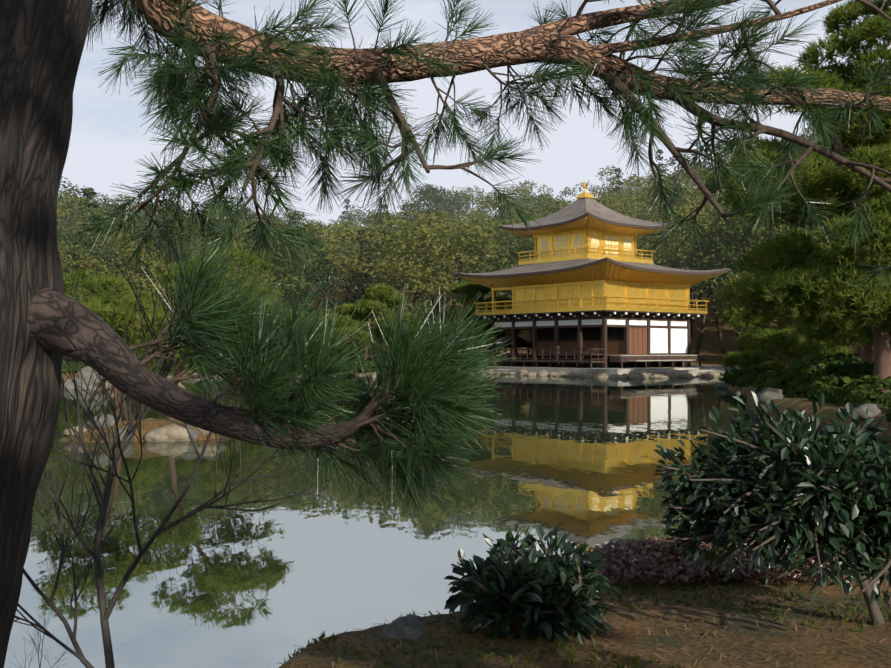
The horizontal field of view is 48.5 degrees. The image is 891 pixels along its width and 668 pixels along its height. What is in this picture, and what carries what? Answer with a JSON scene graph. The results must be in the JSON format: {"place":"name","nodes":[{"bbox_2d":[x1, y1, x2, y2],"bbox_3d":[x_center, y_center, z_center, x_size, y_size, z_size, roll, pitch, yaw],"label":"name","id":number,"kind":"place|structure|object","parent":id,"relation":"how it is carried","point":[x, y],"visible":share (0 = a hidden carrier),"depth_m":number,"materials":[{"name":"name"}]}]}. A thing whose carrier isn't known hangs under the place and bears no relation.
{"place":"outdoors","nodes":[
{"label":"outdoors","id":0,"kind":"place"},
{"bbox_2d":[0,0,890,667],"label":"pine","id":1,"kind":"object","parent":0,"point":[442,392],"depth_m":2.76,"materials":[{"name":"plant"}]},
{"bbox_2d":[4,374,890,667],"bbox_3d":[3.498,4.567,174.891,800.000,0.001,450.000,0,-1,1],"label":"pond water","id":2,"kind":"structure","parent":0,"point":[578,458],"depth_m":10.48,"materials":[{"name":"liquid"}]},
{"bbox_2d":[58,0,890,290],"label":"sky","id":3,"kind":"structure","parent":0,"point":[107,139],"materials":[{"name":"white"}]},
{"bbox_2d":[60,233,890,667],"bbox_3d":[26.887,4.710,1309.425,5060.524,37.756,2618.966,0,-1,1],"label":"ground","id":4,"kind":"structure","parent":0,"point":[764,635],"depth_m":5.02,"materials":[{"name":"soil"},{"name":"dry pine needles"},{"name":"grass"}]},
{"bbox_2d":[9,599,78,667],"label":"weed twigs","id":5,"kind":"object","parent":4,"relation":"on","point":[45,620],"visible":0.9,"depth_m":5.12,"materials":[{"name":"brown plant"}]},
{"bbox_2d":[57,229,95,273],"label":"forest tree","id":6,"kind":"object","parent":4,"relation":"on","point":[64,237],"visible":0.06,"depth_m":105.54,"materials":[{"name":"green plant"}]},
{"bbox_2d":[61,380,100,389],"bbox_3d":[-16.745,2.652,45.525,1.887,1.052,0.896,2,-2,-11],"label":"rock","id":7,"kind":"object","parent":4,"relation":"on","point":[69,385],"visible":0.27,"depth_m":45.31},
{"bbox_2d":[57,190,105,258],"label":"forest tree","id":8,"kind":"object","parent":4,"relation":"on","point":[71,221],"visible":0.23,"depth_m":131.98,"materials":[{"name":"green plant"}]},
{"bbox_2d":[58,176,116,225],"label":"forest tree","id":9,"kind":"object","parent":4,"relation":"on","point":[73,189],"visible":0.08,"depth_m":153.90,"materials":[{"name":"green plant"}]},
{"bbox_2d":[57,241,118,286],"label":"forest tree","id":10,"kind":"object","parent":4,"relation":"on","point":[66,254],"visible":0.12,"depth_m":87.17,"materials":[{"name":"green plant"}]},
{"bbox_2d":[57,193,121,263],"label":"forest tree","id":11,"kind":"object","parent":4,"relation":"on","point":[70,207],"visible":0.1,"depth_m":117.39,"materials":[{"name":"green plant"}]},
{"bbox_2d":[77,366,106,383],"bbox_3d":[-16.684,2.184,47.102,1.201,1.462,1.457,0,-1,18],"label":"rock","id":12,"kind":"object","parent":4,"relation":"on","point":[86,371],"visible":0.17,"depth_m":46.61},
{"bbox_2d":[69,187,117,298],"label":"forest conifer","id":13,"kind":"object","parent":4,"relation":"on","point":[87,193],"visible":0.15,"depth_m":90.13,"materials":[{"name":"green plant"}]},
{"bbox_2d":[59,240,128,294],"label":"forest tree","id":14,"kind":"object","parent":4,"relation":"on","point":[90,247],"visible":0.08,"depth_m":95.13,"materials":[{"name":"green plant"}]},
{"bbox_2d":[86,413,114,429],"bbox_3d":[-6.950,1.807,19.971,0.705,0.447,0.398,3,3,19],"label":"rock","id":15,"kind":"object","parent":4,"relation":"on","point":[110,417],"visible":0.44,"depth_m":19.85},
{"bbox_2d":[60,220,158,287],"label":"forest tree","id":16,"kind":"object","parent":4,"relation":"on","point":[105,260],"visible":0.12,"depth_m":112.31,"materials":[{"name":"green plant"}]},
{"bbox_2d":[65,230,172,308],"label":"forest tree","id":17,"kind":"object","parent":4,"relation":"on","point":[144,261],"visible":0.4,"depth_m":89.73,"materials":[{"name":"green plant"}]},
{"bbox_2d":[86,299,155,420],"bbox_3d":[-6.804,0.615,19.539,1.697,2.615,1.665,0,-1,17],"label":"pine trunk","id":18,"kind":"object","parent":4,"relation":"on","point":[115,396],"visible":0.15,"depth_m":20.15,"materials":[{"name":"red plant"}]},
{"bbox_2d":[93,194,161,242],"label":"forest tree","id":19,"kind":"object","parent":4,"relation":"on","point":[121,205],"visible":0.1,"depth_m":155.88,"materials":[{"name":"green plant"}]},
{"bbox_2d":[62,266,207,377],"bbox_3d":[-6.488,-0.208,19.916,3.488,2.299,3.728,0,-1,-24],"label":"pine tree","id":20,"kind":"object","parent":4,"relation":"on","point":[101,304],"visible":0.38,"depth_m":19.32,"materials":[{"name":"plant"}]},
{"bbox_2d":[79,273,191,352],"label":"forest tree","id":21,"kind":"object","parent":4,"relation":"on","point":[145,281],"visible":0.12,"depth_m":81.06,"materials":[{"name":"green plant"}]},
{"bbox_2d":[99,288,172,350],"bbox_3d":[-14.714,0.107,46.801,4.626,4.501,5.351,0,-1,-16],"label":"islet pine","id":22,"kind":"object","parent":4,"relation":"on","point":[145,294],"depth_m":46.41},
{"bbox_2d":[121,203,170,311],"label":"forest conifer","id":23,"kind":"object","parent":4,"relation":"on","point":[145,217],"visible":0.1,"depth_m":102.39,"materials":[{"name":"green plant"}]},
{"bbox_2d":[100,240,202,347],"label":"forest tree","id":24,"kind":"object","parent":4,"relation":"on","point":[119,245],"visible":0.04,"depth_m":98.11,"materials":[{"name":"green plant"}]},
{"bbox_2d":[103,199,227,292],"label":"forest tree","id":25,"kind":"object","parent":4,"relation":"on","point":[176,229],"visible":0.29,"depth_m":94.77,"materials":[{"name":"green plant"}]},
{"bbox_2d":[142,424,198,441],"bbox_3d":[-5.486,2.018,19.799,1.094,0.433,0.617,2,-2,-14],"label":"rock","id":26,"kind":"object","parent":4,"relation":"on","point":[172,433],"visible":0.81,"depth_m":19.57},
{"bbox_2d":[121,207,228,261],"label":"forest tree","id":27,"kind":"object","parent":4,"relation":"on","point":[138,221],"visible":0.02,"depth_m":121.38,"materials":[{"name":"green plant"}]},
{"bbox_2d":[14,220,339,667],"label":"bare shrub","id":28,"kind":"object","parent":4,"relation":"on","point":[105,611],"visible":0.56,"depth_m":3.73,"materials":[{"name":"brown plant"}]},
{"bbox_2d":[108,247,291,352],"bbox_3d":[-5.080,-0.649,20.474,3.754,2.453,3.796,0,-1,-16],"label":"pine tree","id":29,"kind":"object","parent":4,"relation":"on","point":[160,316],"visible":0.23,"depth_m":20.41,"materials":[{"name":"plant"}]},
{"bbox_2d":[151,264,266,350],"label":"tree","id":30,"kind":"object","parent":4,"relation":"on","point":[234,272],"visible":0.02,"depth_m":66.80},
{"bbox_2d":[186,193,254,246],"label":"forest tree","id":31,"kind":"object","parent":4,"relation":"on","point":[220,204],"visible":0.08,"depth_m":151.51,"materials":[{"name":"green plant"}]},
{"bbox_2d":[179,206,284,268],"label":"forest tree","id":32,"kind":"object","parent":4,"relation":"on","point":[246,223],"visible":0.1,"depth_m":120.88,"materials":[{"name":"green plant"}]},
{"bbox_2d":[197,231,295,305],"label":"forest tree","id":33,"kind":"object","parent":4,"relation":"on","point":[245,252],"visible":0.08,"depth_m":92.50,"materials":[{"name":"green plant"}]},
{"bbox_2d":[174,273,324,352],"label":"forest tree","id":34,"kind":"object","parent":4,"relation":"on","point":[294,278],"visible":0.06,"depth_m":82.48,"materials":[{"name":"green plant"}]},
{"bbox_2d":[223,237,294,285],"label":"forest tree","id":35,"kind":"object","parent":4,"relation":"on","point":[247,246],"visible":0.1,"depth_m":89.93,"materials":[{"name":"green plant"}]},
{"bbox_2d":[247,240,348,348],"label":"forest tree","id":36,"kind":"object","parent":4,"relation":"on","point":[308,288],"visible":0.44,"depth_m":90.21,"materials":[{"name":"green plant"}]},
{"bbox_2d":[268,244,338,304],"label":"forest tree","id":37,"kind":"object","parent":4,"relation":"on","point":[308,271],"visible":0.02,"depth_m":104.14,"materials":[{"name":"green plant"}]},
{"bbox_2d":[301,250,346,354],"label":"forest conifer","id":38,"kind":"object","parent":4,"relation":"on","point":[327,287],"visible":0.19,"depth_m":85.53,"materials":[{"name":"green plant"}]},
{"bbox_2d":[304,229,381,303],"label":"forest tree","id":39,"kind":"object","parent":4,"relation":"on","point":[342,250],"visible":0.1,"depth_m":109.75,"materials":[{"name":"green plant"}]},
{"bbox_2d":[279,215,426,355],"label":"forest tree","id":40,"kind":"object","parent":4,"relation":"on","point":[338,261],"visible":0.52,"depth_m":93.66,"materials":[{"name":"green plant"}]},
{"bbox_2d":[339,230,378,353],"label":"forest conifer","id":41,"kind":"object","parent":4,"relation":"on","point":[370,277],"visible":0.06,"depth_m":98.46,"materials":[{"name":"green plant"}]},
{"bbox_2d":[324,204,395,247],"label":"forest tree","id":42,"kind":"object","parent":4,"relation":"on","point":[360,219],"visible":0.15,"depth_m":165.29,"materials":[{"name":"green plant"}]},
{"bbox_2d":[324,220,403,281],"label":"forest tree","id":43,"kind":"object","parent":4,"relation":"on","point":[380,225],"visible":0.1,"depth_m":124.27,"materials":[{"name":"green plant"}]},
{"bbox_2d":[312,283,421,355],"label":"pine tree","id":44,"kind":"object","parent":4,"relation":"on","point":[363,306],"visible":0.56,"depth_m":72.65,"materials":[{"name":"plant"}]},
{"bbox_2d":[345,210,400,245],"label":"forest tree","id":45,"kind":"object","parent":4,"relation":"on","point":[372,224],"visible":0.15,"depth_m":155.34,"materials":[{"name":"green plant"}]},
{"bbox_2d":[342,230,435,313],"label":"forest tree","id":46,"kind":"object","parent":4,"relation":"on","point":[376,263],"visible":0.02,"depth_m":110.27,"materials":[{"name":"green plant"}]},
{"bbox_2d":[381,614,426,638],"bbox_3d":[-0.211,1.563,5.100,0.258,0.205,0.300,0,-1,-2],"label":"rock","id":47,"kind":"object","parent":4,"relation":"on","point":[410,626],"visible":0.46,"depth_m":5.06,"materials":[{"name":"stone"}]},
{"bbox_2d":[361,228,469,336],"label":"forest tree","id":48,"kind":"object","parent":4,"relation":"on","point":[377,238],"visible":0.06,"depth_m":100.47,"materials":[{"name":"green plant"}]},
{"bbox_2d":[350,258,481,346],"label":"forest tree","id":49,"kind":"object","parent":4,"relation":"on","point":[437,285],"visible":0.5,"depth_m":83.69,"materials":[{"name":"green plant"}]},
{"bbox_2d":[337,209,502,333],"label":"forest tree","id":50,"kind":"object","parent":4,"relation":"on","point":[422,229],"visible":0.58,"depth_m":88.60,"materials":[{"name":"green plant"}]},
{"bbox_2d":[397,202,455,236],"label":"forest tree","id":51,"kind":"object","parent":4,"relation":"on","point":[409,214],"visible":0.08,"depth_m":165.66,"materials":[{"name":"green plant"}]},
{"bbox_2d":[397,185,467,228],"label":"forest tree","id":52,"kind":"object","parent":4,"relation":"on","point":[412,200],"visible":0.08,"depth_m":177.71,"materials":[{"name":"green plant"}]},
{"bbox_2d":[393,183,475,228],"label":"forest tree","id":53,"kind":"object","parent":4,"relation":"on","point":[436,198],"visible":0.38,"depth_m":168.34,"materials":[{"name":"green plant"}]},
{"bbox_2d":[369,208,509,314],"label":"forest tree","id":54,"kind":"object","parent":4,"relation":"on","point":[472,232],"visible":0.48,"depth_m":90.08,"materials":[{"name":"green plant"}]},
{"bbox_2d":[400,208,479,308],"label":"forest tree","id":55,"kind":"object","parent":4,"relation":"on","point":[458,222],"visible":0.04,"depth_m":121.13,"materials":[{"name":"green plant"}]},
{"bbox_2d":[405,308,486,345],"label":"forest tree","id":56,"kind":"object","parent":4,"relation":"on","point":[438,312],"visible":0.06,"depth_m":80.86,"materials":[{"name":"green plant"}]},
{"bbox_2d":[404,224,517,317],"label":"forest tree","id":57,"kind":"object","parent":4,"relation":"on","point":[459,279],"visible":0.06,"depth_m":99.46,"materials":[{"name":"green plant"}]},
{"bbox_2d":[445,186,496,232],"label":"forest tree","id":58,"kind":"object","parent":4,"relation":"on","point":[479,197],"visible":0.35,"depth_m":178.41,"materials":[{"name":"green plant"}]},
{"bbox_2d":[432,208,514,307],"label":"forest tree","id":59,"kind":"object","parent":4,"relation":"on","point":[466,210],"visible":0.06,"depth_m":130.28,"materials":[{"name":"green plant"}]},
{"bbox_2d":[420,280,527,345],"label":"pine","id":60,"kind":"object","parent":4,"relation":"on","point":[468,286],"depth_m":80.42,"materials":[{"name":"plant"}]},
{"bbox_2d":[424,216,527,355],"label":"forest tree","id":61,"kind":"object","parent":4,"relation":"on","point":[488,267],"visible":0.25,"depth_m":94.39,"materials":[{"name":"green plant"}]},
{"bbox_2d":[459,194,535,240],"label":"forest tree","id":62,"kind":"object","parent":4,"relation":"on","point":[487,206],"visible":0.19,"depth_m":148.40,"materials":[{"name":"green plant"}]},
{"bbox_2d":[466,192,532,240],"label":"forest tree","id":63,"kind":"object","parent":4,"relation":"on","point":[491,197],"visible":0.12,"depth_m":142.50,"materials":[{"name":"green plant"}]},
{"bbox_2d":[480,237,533,353],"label":"forest tree","id":64,"kind":"object","parent":4,"relation":"on","point":[530,245],"visible":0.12,"depth_m":91.57,"materials":[{"name":"green plant"}]},
{"bbox_2d":[477,211,546,295],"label":"forest tree","id":65,"kind":"object","parent":4,"relation":"on","point":[512,239],"visible":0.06,"depth_m":110.97,"materials":[{"name":"green plant"}]},
{"bbox_2d":[492,179,539,215],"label":"forest tree","id":66,"kind":"object","parent":4,"relation":"on","point":[520,190],"visible":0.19,"depth_m":178.39,"materials":[{"name":"green plant"}]},
{"bbox_2d":[444,521,620,643],"bbox_3d":[0.456,1.296,5.232,0.936,0.594,0.971,0,-1,1],"label":"camellia bush","id":67,"kind":"object","parent":4,"relation":"on","point":[532,588],"visible":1,"depth_m":4.99,"materials":[{"name":"green plant"}]},
{"bbox_2d":[495,199,569,292],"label":"forest tree","id":68,"kind":"object","parent":4,"relation":"on","point":[505,241],"visible":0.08,"depth_m":96.20,"materials":[{"name":"green plant"}]},
{"bbox_2d":[506,195,570,244],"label":"forest tree","id":69,"kind":"object","parent":4,"relation":"on","point":[540,202],"visible":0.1,"depth_m":129.66,"materials":[{"name":"green plant"}]},
{"bbox_2d":[536,185,576,207],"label":"forest tree","id":70,"kind":"object","parent":4,"relation":"on","point":[564,191],"visible":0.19,"depth_m":177.97,"materials":[{"name":"green plant"}]},
{"bbox_2d":[268,557,890,667],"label":"moss tufts","id":71,"kind":"object","parent":4,"relation":"on","point":[635,658],"visible":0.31,"depth_m":5.05,"materials":[{"name":"plant"}]},
{"bbox_2d":[276,560,890,667],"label":"needle litter","id":72,"kind":"object","parent":4,"relation":"on","point":[598,658],"visible":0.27,"depth_m":4.90,"materials":[{"name":"plant"}]},
{"bbox_2d":[560,190,630,216],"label":"forest tree","id":73,"kind":"object","parent":4,"relation":"on","point":[607,200],"visible":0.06,"depth_m":126.46,"materials":[{"name":"green plant"}]},
{"bbox_2d":[454,180,739,377],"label":"golden pavilion","id":74,"kind":"structure","parent":4,"relation":"on","point":[588,289],"depth_m":71.66,"materials":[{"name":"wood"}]},
{"bbox_2d":[572,165,651,209],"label":"forest tree","id":75,"kind":"object","parent":4,"relation":"on","point":[633,177],"visible":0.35,"depth_m":164.99,"materials":[{"name":"green plant"}]},
{"bbox_2d":[611,168,624,212],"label":"forest conifer","id":76,"kind":"object","parent":4,"relation":"on","point":[617,177],"visible":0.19,"depth_m":153.71,"materials":[{"name":"green plant"}]},
{"bbox_2d":[606,192,682,254],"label":"forest tree","id":77,"kind":"object","parent":4,"relation":"on","point":[630,206],"visible":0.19,"depth_m":115.58,"materials":[{"name":"green plant"}]},
{"bbox_2d":[595,178,705,259],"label":"forest tree","id":78,"kind":"object","parent":4,"relation":"on","point":[628,196],"visible":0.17,"depth_m":128.31,"materials":[{"name":"green plant"}]},
{"bbox_2d":[647,149,665,210],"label":"forest conifer","id":79,"kind":"object","parent":4,"relation":"on","point":[663,170],"visible":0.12,"depth_m":166.40,"materials":[{"name":"green plant"}]},
{"bbox_2d":[636,153,720,211],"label":"forest tree","id":80,"kind":"object","parent":4,"relation":"on","point":[678,166],"visible":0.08,"depth_m":136.42,"materials":[{"name":"green plant"}]},
{"bbox_2d":[633,165,732,219],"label":"forest tree","id":81,"kind":"object","parent":4,"relation":"on","point":[685,183],"visible":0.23,"depth_m":129.46,"materials":[{"name":"green plant"}]},
{"bbox_2d":[656,184,710,310],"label":"forest conifer","id":82,"kind":"object","parent":4,"relation":"on","point":[681,189],"visible":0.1,"depth_m":106.29,"materials":[{"name":"green plant"}]},
{"bbox_2d":[638,198,741,337],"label":"forest tree","id":83,"kind":"object","parent":4,"relation":"on","point":[679,267],"visible":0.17,"depth_m":102.30,"materials":[{"name":"green plant"}]},
{"bbox_2d":[572,535,811,583],"bbox_3d":[1.443,1.698,6.592,1.950,0.650,1.166,0,-1,1],"label":"low shrub","id":84,"kind":"object","parent":4,"relation":"on","point":[619,556],"visible":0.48,"depth_m":6.28,"materials":[{"name":"plant"}]},
{"bbox_2d":[659,187,725,307],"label":"forest tree","id":85,"kind":"object","parent":4,"relation":"on","point":[693,194],"visible":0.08,"depth_m":113.83,"materials":[{"name":"green plant"}]},
{"bbox_2d":[637,203,758,354],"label":"forest tree","id":86,"kind":"object","parent":4,"relation":"on","point":[689,265],"visible":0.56,"depth_m":90.60,"materials":[{"name":"green plant"}]},
{"bbox_2d":[670,202,777,353],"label":"forest tree","id":87,"kind":"object","parent":4,"relation":"on","point":[718,246],"visible":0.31,"depth_m":90.09,"materials":[{"name":"green plant"}]},
{"bbox_2d":[690,215,786,351],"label":"forest tree","id":88,"kind":"object","parent":4,"relation":"on","point":[741,347],"visible":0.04,"depth_m":90.77,"materials":[{"name":"green plant"}]},
{"bbox_2d":[696,207,817,359],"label":"forest tree","id":89,"kind":"object","parent":4,"relation":"on","point":[733,250],"visible":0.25,"depth_m":86.91,"materials":[{"name":"green plant"}]},
{"bbox_2d":[728,365,785,386],"bbox_3d":[14.178,1.863,43.650,3.009,1.056,3.416,0,-1,-7],"label":"shrub","id":90,"kind":"object","parent":4,"relation":"on","point":[744,378],"visible":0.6,"depth_m":43.20,"materials":[{"name":"green plant"}]},
{"bbox_2d":[698,255,827,335],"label":"forest tree","id":91,"kind":"object","parent":4,"relation":"on","point":[714,305],"visible":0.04,"depth_m":82.13,"materials":[{"name":"green plant"}]},
{"bbox_2d":[756,387,782,403],"bbox_3d":[9.705,1.927,29.768,0.923,0.638,0.577,-8,0,36],"label":"rock","id":92,"kind":"object","parent":4,"relation":"on","point":[764,395],"visible":0.6,"depth_m":29.58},
{"bbox_2d":[653,391,890,625],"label":"camellia bush","id":93,"kind":"object","parent":4,"relation":"on","point":[794,490],"visible":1,"depth_m":4.75,"materials":[{"name":"green plant"}]},
{"bbox_2d":[675,542,886,584],"bbox_3d":[2.207,1.454,6.519,1.449,0.240,1.272,0,-1,1],"label":"low shrub","id":94,"kind":"object","parent":4,"relation":"on","point":[762,573],"visible":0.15,"depth_m":6.07,"materials":[{"name":"plant"}]},
{"bbox_2d":[756,370,812,393],"bbox_3d":[11.819,1.679,33.198,2.717,0.954,2.886,0,-1,15],"label":"shrub","id":95,"kind":"object","parent":4,"relation":"on","point":[775,380],"visible":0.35,"depth_m":32.72,"materials":[{"name":"green plant"}]},
{"bbox_2d":[721,301,852,372],"bbox_3d":[19.748,0.127,56.868,7.218,6.648,8.615,1,-1,-45],"label":"pine by rocks","id":96,"kind":"object","parent":4,"relation":"on","point":[782,339],"depth_m":55.85,"materials":[{"name":"plant"}]},
{"bbox_2d":[695,0,890,392],"bbox_3d":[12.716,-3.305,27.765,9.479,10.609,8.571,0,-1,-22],"label":"tall pine","id":97,"kind":"object","parent":4,"relation":"on","point":[743,291],"depth_m":27.22,"materials":[{"name":"plant"}]},
{"bbox_2d":[736,320,873,356],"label":"pine behind rocks","id":98,"kind":"object","parent":4,"relation":"on","point":[745,339],"depth_m":67.80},
{"bbox_2d":[787,360,841,372],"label":"shrub","id":99,"kind":"object","parent":4,"relation":"on","point":[809,367],"visible":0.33,"depth_m":43.36,"materials":[{"name":"green plant"}]},
{"bbox_2d":[784,353,846,370],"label":"shrub","id":100,"kind":"object","parent":4,"relation":"on","point":[808,358],"visible":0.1,"depth_m":49.04,"materials":[{"name":"green plant"}]},
{"bbox_2d":[785,373,861,397],"bbox_3d":[11.799,1.608,30.314,2.573,0.835,2.430,1,-1,-36],"label":"shrub","id":101,"kind":"object","parent":4,"relation":"on","point":[795,389],"visible":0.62,"depth_m":29.95,"materials":[{"name":"green plant"}]},
{"bbox_2d":[768,152,890,363],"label":"pine","id":102,"kind":"object","parent":4,"relation":"on","point":[822,332],"depth_m":40.88,"materials":[{"name":"plant"}]},
{"bbox_2d":[806,361,873,387],"bbox_3d":[13.572,1.477,31.894,3.791,1.236,3.728,-1,-1,42],"label":"shrub","id":103,"kind":"object","parent":4,"relation":"on","point":[866,368],"visible":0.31,"depth_m":31.45,"materials":[{"name":"green plant"}]},
{"bbox_2d":[806,353,873,371],"bbox_3d":[18.750,1.607,46.718,3.945,1.468,4.493,-1,-1,30],"label":"shrub","id":104,"kind":"object","parent":4,"relation":"on","point":[840,358],"visible":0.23,"depth_m":46.58,"materials":[{"name":"green plant"}]},
{"bbox_2d":[808,386,874,403],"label":"shrub","id":105,"kind":"object","parent":4,"relation":"on","point":[827,392],"visible":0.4,"depth_m":26.97,"materials":[{"name":"green plant"}]},
{"bbox_2d":[833,375,890,407],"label":"shrub","id":106,"kind":"object","parent":4,"relation":"on","point":[871,387],"visible":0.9,"depth_m":25.30,"materials":[{"name":"green plant"}]},
{"bbox_2d":[851,403,889,419],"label":"rock","id":107,"kind":"object","parent":4,"relation":"on","point":[874,410],"visible":0.56,"depth_m":22.54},
{"bbox_2d":[873,391,890,413],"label":"shrub","id":108,"kind":"object","parent":4,"relation":"on","point":[880,401],"visible":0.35,"depth_m":22.73,"materials":[{"name":"green plant"}]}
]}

